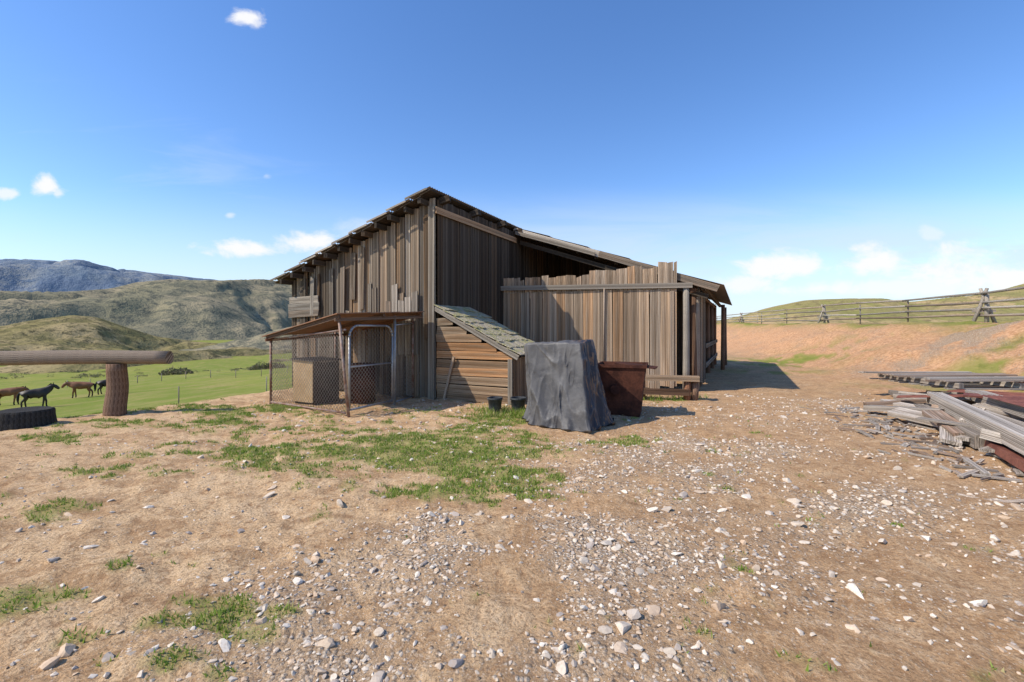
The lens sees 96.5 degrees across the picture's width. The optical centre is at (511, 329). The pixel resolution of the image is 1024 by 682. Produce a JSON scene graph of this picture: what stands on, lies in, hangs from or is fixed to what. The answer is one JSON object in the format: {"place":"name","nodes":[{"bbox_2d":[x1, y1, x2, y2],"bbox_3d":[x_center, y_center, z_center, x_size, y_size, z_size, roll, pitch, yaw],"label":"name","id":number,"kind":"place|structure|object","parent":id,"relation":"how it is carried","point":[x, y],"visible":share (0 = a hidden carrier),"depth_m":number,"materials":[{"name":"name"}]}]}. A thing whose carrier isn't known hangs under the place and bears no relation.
{"place":"outdoors","nodes":[
{"label":"outdoors","id":0,"kind":"place"},
{"bbox_2d":[0,259,213,292],"bbox_3d":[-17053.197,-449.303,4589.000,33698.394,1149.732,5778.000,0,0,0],"label":"mountain","id":1,"kind":"structure","parent":0,"point":[31,275],"depth_m":2872.08,"materials":[{"name":"blue stone"}]},
{"bbox_2d":[0,279,291,350],"bbox_3d":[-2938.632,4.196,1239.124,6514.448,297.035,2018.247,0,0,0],"label":"hill","id":2,"kind":"structure","parent":0,"point":[245,313],"depth_m":643.68,"materials":[{"name":"green plant"}]},
{"bbox_2d":[0,315,291,373],"bbox_3d":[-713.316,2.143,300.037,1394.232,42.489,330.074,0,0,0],"label":"foothill","id":3,"kind":"structure","parent":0,"point":[72,332],"depth_m":238.88,"materials":[{"name":"green plant"}]},
{"bbox_2d":[0,320,1023,681],"bbox_3d":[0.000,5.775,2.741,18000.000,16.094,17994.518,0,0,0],"label":"ground","id":4,"kind":"structure","parent":0,"point":[812,364],"depth_m":3.54,"materials":[{"name":"brown soil"}]},
{"bbox_2d":[0,386,29,404],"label":"horse","id":5,"kind":"object","parent":4,"relation":"on","point":[14,391],"visible":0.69,"depth_m":38.59},
{"bbox_2d":[0,406,57,430],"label":"old tractor tire","id":6,"kind":"object","parent":4,"relation":"on","point":[22,418],"visible":0.95,"depth_m":7.42,"materials":[{"name":"black rubber"}]},
{"bbox_2d":[16,382,59,406],"bbox_3d":[-36.259,5.020,35.007,2.341,1.881,0.773,0,0,-40],"label":"horse","id":7,"kind":"object","parent":4,"relation":"on","point":[38,393],"visible":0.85,"depth_m":34.80},
{"bbox_2d":[61,381,95,397],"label":"horse","id":8,"kind":"object","parent":4,"relation":"on","point":[74,386],"visible":1,"depth_m":42.19},
{"bbox_2d":[0,350,173,415],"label":"hitching rail","id":9,"kind":"object","parent":4,"relation":"on","point":[115,362],"visible":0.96,"depth_m":8.52,"materials":[{"name":"brown wood"}]},
{"bbox_2d":[95,379,105,394],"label":"horse","id":10,"kind":"object","parent":4,"relation":"on","point":[101,383],"visible":0.38,"depth_m":44.31},
{"bbox_2d":[0,361,288,378],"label":"distant shrubs","id":11,"kind":"object","parent":4,"relation":"on","point":[259,366],"visible":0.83,"depth_m":130.24,"materials":[{"name":"green plant"}]},
{"bbox_2d":[290,356,340,404],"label":"dog house","id":12,"kind":"structure","parent":4,"relation":"on","point":[308,373],"depth_m":9.86,"materials":[{"name":"brown wood"}]},
{"bbox_2d":[261,311,424,416],"bbox_3d":[-3.785,0.640,10.173,3.348,2.120,2.432,0,0,34],"label":"dog kennel","id":13,"kind":"object","parent":4,"relation":"on","point":[340,323],"visible":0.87,"depth_m":9.46,"materials":[{"name":"metal"}]},
{"bbox_2d":[350,362,375,403],"bbox_3d":[-3.350,1.175,10.200,0.593,0.850,0.593,0,0,0],"label":"water barrel","id":14,"kind":"object","parent":4,"relation":"on","point":[361,383],"visible":0.69,"depth_m":9.95,"materials":[{"name":"metal"}]},
{"bbox_2d":[67,314,757,402],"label":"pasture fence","id":15,"kind":"object","parent":4,"relation":"on","point":[248,374],"visible":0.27,"depth_m":70.62,"materials":[{"name":"brown wood"}]},
{"bbox_2d":[434,304,533,404],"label":"chicken coop","id":16,"kind":"structure","parent":4,"relation":"on","point":[487,351],"depth_m":10.10,"materials":[{"name":"brown wood"}]},
{"bbox_2d":[487,396,502,412],"bbox_3d":[-0.330,1.458,8.850,0.303,0.300,0.300,0,0,0],"label":"bucket","id":17,"kind":"object","parent":4,"relation":"on","point":[494,401],"visible":0.93,"depth_m":8.74,"materials":[{"name":"plastic"}]},
{"bbox_2d":[269,186,731,399],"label":"wooden barn","id":18,"kind":"structure","parent":4,"relation":"on","point":[426,249],"depth_m":11.96,"materials":[{"name":"wood"}]},
{"bbox_2d":[0,397,1023,681],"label":"grass","id":19,"kind":"structure","parent":4,"relation":"on","point":[382,449],"depth_m":5.68,"materials":[{"name":"green plant"}]},
{"bbox_2d":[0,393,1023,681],"bbox_3d":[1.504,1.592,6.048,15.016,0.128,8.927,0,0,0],"label":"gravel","id":20,"kind":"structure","parent":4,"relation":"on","point":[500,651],"depth_m":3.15,"materials":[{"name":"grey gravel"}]},
{"bbox_2d":[510,396,525,411],"bbox_3d":[0.120,1.471,9.000,0.324,0.280,0.321,0,0,0],"label":"bucket","id":21,"kind":"object","parent":4,"relation":"on","point":[517,402],"visible":0.89,"depth_m":8.89,"materials":[{"name":"plastic"}]},
{"bbox_2d":[522,339,614,432],"bbox_3d":[1.035,0.875,8.029,1.602,1.430,1.666,0,0,29],"label":"tarp covered stack","id":22,"kind":"object","parent":4,"relation":"on","point":[565,389],"visible":1,"depth_m":7.50,"materials":[{"name":"fabric"}]},
{"bbox_2d":[461,395,708,418],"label":"weeds","id":23,"kind":"object","parent":4,"relation":"on","point":[504,409],"visible":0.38,"depth_m":8.74,"materials":[{"name":"green plant"}]},
{"bbox_2d":[598,361,657,416],"bbox_3d":[2.205,1.107,8.722,1.098,0.985,0.860,0,0,18],"label":"rusty steel box","id":24,"kind":"object","parent":4,"relation":"on","point":[623,383],"visible":0.89,"depth_m":8.40,"materials":[{"name":"brown metal"}]},
{"bbox_2d":[643,375,699,400],"bbox_3d":[3.471,1.347,10.417,1.520,0.605,0.278,0,0,14],"label":"plank bench","id":25,"kind":"object","parent":4,"relation":"on","point":[689,391],"visible":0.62,"depth_m":10.25,"materials":[{"name":"brown wood"}]},
{"bbox_2d":[716,286,1023,323],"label":"rail fence","id":26,"kind":"object","parent":4,"relation":"on","point":[987,309],"visible":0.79,"depth_m":23.03,"materials":[{"name":"grey wood"}]},
{"bbox_2d":[799,371,1023,502],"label":"lumber pile","id":27,"kind":"object","parent":4,"relation":"on","point":[965,408],"visible":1,"depth_m":7.24,"materials":[{"name":"wood"}]},
{"bbox_2d":[0,0,1023,319],"label":"sky","id":28,"kind":"structure","parent":0,"point":[778,152],"materials":[{"name":"blue"}]},
{"bbox_2d":[716,284,1023,323],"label":"grassy hill","id":29,"kind":"structure","parent":0,"point":[959,299],"depth_m":109.04,"materials":[{"name":"plant"}]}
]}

